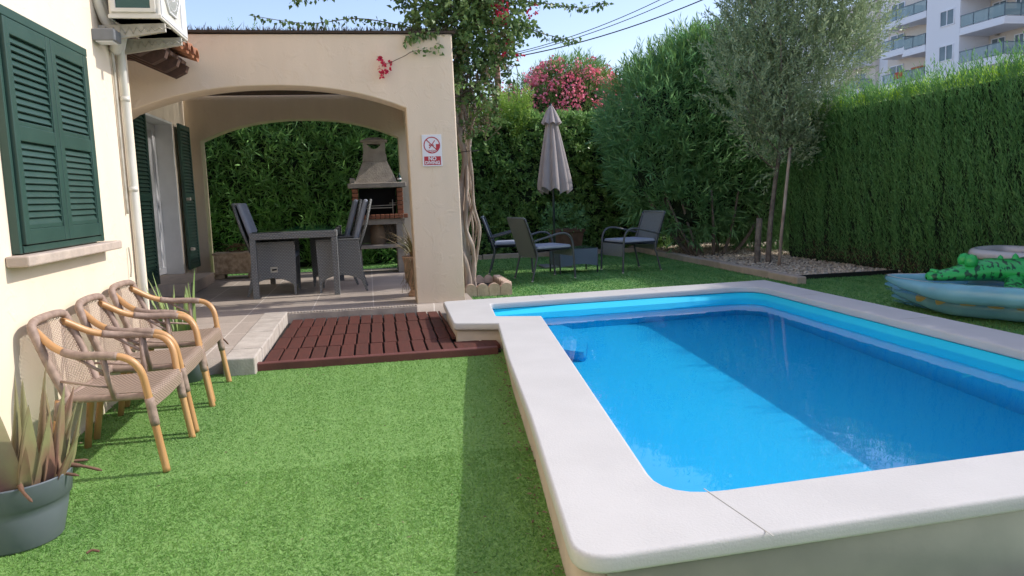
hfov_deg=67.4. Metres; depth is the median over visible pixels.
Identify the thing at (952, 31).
apartment building
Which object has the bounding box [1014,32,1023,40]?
window
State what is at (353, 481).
fallen leaf
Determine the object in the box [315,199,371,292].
wicker dining chair
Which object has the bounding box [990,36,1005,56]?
window
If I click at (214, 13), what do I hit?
sky
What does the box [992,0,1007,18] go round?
window
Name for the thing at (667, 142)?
oleander bush
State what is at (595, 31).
power lines
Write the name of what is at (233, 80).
porch
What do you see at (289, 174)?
oleander hedge
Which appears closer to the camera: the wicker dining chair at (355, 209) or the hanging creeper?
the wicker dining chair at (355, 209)
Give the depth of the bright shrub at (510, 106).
13.68 m
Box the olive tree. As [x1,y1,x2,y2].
[687,0,908,263]
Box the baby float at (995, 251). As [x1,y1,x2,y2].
[968,245,1023,259]
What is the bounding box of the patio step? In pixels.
[287,304,417,323]
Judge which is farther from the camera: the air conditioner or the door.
the door
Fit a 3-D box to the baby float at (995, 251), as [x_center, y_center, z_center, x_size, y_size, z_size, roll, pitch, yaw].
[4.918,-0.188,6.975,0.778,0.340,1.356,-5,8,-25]
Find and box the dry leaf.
[86,549,99,553]
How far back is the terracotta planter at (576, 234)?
13.17 m
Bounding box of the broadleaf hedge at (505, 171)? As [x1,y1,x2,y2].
[457,106,671,254]
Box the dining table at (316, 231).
[249,225,344,298]
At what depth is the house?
4.23 m
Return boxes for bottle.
[397,173,400,181]
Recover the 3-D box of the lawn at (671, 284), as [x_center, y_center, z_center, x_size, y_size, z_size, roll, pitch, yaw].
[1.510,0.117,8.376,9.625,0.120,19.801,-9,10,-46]
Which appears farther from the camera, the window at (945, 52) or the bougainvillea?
the window at (945, 52)
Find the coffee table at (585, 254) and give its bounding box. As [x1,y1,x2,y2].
[549,245,597,273]
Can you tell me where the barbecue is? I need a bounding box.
[347,137,407,271]
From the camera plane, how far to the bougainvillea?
8.02 m
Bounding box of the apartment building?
[793,0,1023,101]
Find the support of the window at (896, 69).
in the apartment building
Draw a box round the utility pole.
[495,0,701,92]
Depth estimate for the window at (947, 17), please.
66.21 m
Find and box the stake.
[777,147,791,265]
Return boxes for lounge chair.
[480,215,533,273]
[507,217,575,281]
[600,210,665,273]
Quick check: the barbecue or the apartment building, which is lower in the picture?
the barbecue
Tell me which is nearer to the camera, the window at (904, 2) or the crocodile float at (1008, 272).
the crocodile float at (1008, 272)
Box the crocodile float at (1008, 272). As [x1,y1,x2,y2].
[925,253,1023,287]
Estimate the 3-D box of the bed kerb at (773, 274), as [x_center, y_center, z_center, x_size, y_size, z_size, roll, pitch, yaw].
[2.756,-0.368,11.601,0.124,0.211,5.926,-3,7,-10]
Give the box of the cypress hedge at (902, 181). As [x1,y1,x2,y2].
[774,29,1023,273]
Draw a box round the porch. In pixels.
[127,22,464,303]
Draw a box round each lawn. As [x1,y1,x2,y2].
[0,349,564,575]
[228,252,1023,334]
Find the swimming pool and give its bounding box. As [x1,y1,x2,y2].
[443,280,1023,575]
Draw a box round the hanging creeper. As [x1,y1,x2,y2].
[457,125,474,190]
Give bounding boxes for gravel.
[656,242,900,274]
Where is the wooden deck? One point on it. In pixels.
(333, 341)
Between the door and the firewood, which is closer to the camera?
the door
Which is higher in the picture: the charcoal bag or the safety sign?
the safety sign
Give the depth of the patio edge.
5.91 m
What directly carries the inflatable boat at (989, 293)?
on the inflatable boat at (993, 313)
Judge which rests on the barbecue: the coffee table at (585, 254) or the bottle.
the bottle
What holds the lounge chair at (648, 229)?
on the lawn at (671, 284)
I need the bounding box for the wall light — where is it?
[91,28,120,44]
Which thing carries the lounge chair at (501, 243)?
on the lawn at (671, 284)
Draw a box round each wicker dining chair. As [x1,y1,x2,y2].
[231,203,300,296]
[310,199,361,286]
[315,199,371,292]
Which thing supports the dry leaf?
on the lawn at (230, 420)
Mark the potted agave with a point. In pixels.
(194, 374)
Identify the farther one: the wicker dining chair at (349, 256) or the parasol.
the parasol
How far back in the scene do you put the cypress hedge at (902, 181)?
8.95 m
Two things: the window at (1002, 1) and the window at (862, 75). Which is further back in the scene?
the window at (862, 75)
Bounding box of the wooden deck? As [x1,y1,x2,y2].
[257,311,500,370]
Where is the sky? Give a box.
[185,0,858,112]
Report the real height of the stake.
1.656 m
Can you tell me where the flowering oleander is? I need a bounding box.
[482,44,621,126]
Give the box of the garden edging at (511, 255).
[471,247,637,259]
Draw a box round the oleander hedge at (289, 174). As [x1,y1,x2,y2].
[205,121,398,266]
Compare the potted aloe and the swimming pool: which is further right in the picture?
the swimming pool
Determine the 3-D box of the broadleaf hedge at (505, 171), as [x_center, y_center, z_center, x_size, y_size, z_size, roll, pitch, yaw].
[0.477,-1.976,14.334,5.154,2.851,1.476,-3,7,-10]
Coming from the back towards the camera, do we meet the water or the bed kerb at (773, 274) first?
the bed kerb at (773, 274)
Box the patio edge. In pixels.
[223,312,287,376]
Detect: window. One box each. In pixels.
[854,73,865,88]
[889,63,903,83]
[890,32,904,50]
[891,1,905,21]
[938,43,953,62]
[939,7,954,27]
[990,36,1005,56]
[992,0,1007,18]
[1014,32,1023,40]
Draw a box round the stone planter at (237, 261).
[212,243,250,279]
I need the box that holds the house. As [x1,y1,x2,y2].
[0,0,214,443]
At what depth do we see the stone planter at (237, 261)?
10.97 m
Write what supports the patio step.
on the patio
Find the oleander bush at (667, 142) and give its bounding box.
[583,12,814,255]
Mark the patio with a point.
(240, 313)
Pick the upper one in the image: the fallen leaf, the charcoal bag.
the charcoal bag
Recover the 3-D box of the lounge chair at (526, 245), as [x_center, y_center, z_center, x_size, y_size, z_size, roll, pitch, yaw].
[0.377,-0.525,10.054,0.732,0.826,0.582,-5,8,-25]
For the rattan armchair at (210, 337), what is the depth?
4.92 m
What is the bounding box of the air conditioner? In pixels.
[92,0,187,54]
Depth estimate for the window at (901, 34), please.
75.55 m
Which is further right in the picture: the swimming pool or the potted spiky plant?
the swimming pool
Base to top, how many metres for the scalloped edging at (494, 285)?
0.162 m
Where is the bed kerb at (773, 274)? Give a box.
[628,245,805,283]
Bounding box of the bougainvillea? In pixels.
[250,0,613,286]
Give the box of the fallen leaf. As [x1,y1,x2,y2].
[136,374,485,572]
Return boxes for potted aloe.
[0,364,101,555]
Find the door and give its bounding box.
[146,122,166,275]
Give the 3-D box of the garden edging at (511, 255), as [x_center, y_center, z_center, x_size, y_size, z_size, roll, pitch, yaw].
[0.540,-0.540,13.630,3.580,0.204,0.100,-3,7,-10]
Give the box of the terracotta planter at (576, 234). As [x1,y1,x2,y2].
[539,202,592,245]
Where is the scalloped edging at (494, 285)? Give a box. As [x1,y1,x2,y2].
[465,275,511,296]
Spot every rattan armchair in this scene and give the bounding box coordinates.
[26,309,195,471]
[74,293,215,439]
[108,280,231,406]
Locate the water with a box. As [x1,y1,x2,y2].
[498,298,1023,491]
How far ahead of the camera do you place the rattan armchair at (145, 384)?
3.68 m
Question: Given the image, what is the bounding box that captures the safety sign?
[421,134,441,165]
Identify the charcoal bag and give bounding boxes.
[370,217,386,244]
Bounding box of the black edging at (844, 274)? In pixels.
[800,270,897,278]
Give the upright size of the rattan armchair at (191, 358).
0.747 m
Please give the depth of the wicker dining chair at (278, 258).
8.81 m
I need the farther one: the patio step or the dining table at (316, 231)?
the dining table at (316, 231)
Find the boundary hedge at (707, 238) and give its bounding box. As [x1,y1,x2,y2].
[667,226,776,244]
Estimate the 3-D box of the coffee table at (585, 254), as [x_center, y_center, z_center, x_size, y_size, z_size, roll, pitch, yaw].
[0.865,-0.399,10.819,0.564,0.350,0.504,-4,7,-13]
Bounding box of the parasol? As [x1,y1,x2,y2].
[537,104,572,268]
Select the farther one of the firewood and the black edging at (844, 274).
the firewood
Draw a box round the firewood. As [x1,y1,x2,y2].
[383,224,396,242]
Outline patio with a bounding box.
[149,267,472,374]
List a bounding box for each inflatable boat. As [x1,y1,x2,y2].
[885,273,1023,308]
[891,287,1023,321]
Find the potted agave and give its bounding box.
[145,269,228,382]
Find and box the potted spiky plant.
[388,220,414,296]
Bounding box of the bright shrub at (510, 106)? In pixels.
[454,78,534,137]
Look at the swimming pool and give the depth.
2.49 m
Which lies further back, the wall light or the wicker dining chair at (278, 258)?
the wicker dining chair at (278, 258)
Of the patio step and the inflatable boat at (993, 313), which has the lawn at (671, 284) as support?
the inflatable boat at (993, 313)
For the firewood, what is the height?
0.363 m
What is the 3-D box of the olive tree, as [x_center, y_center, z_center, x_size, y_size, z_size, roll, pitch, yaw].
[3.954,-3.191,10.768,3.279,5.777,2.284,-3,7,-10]
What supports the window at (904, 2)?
in the apartment building

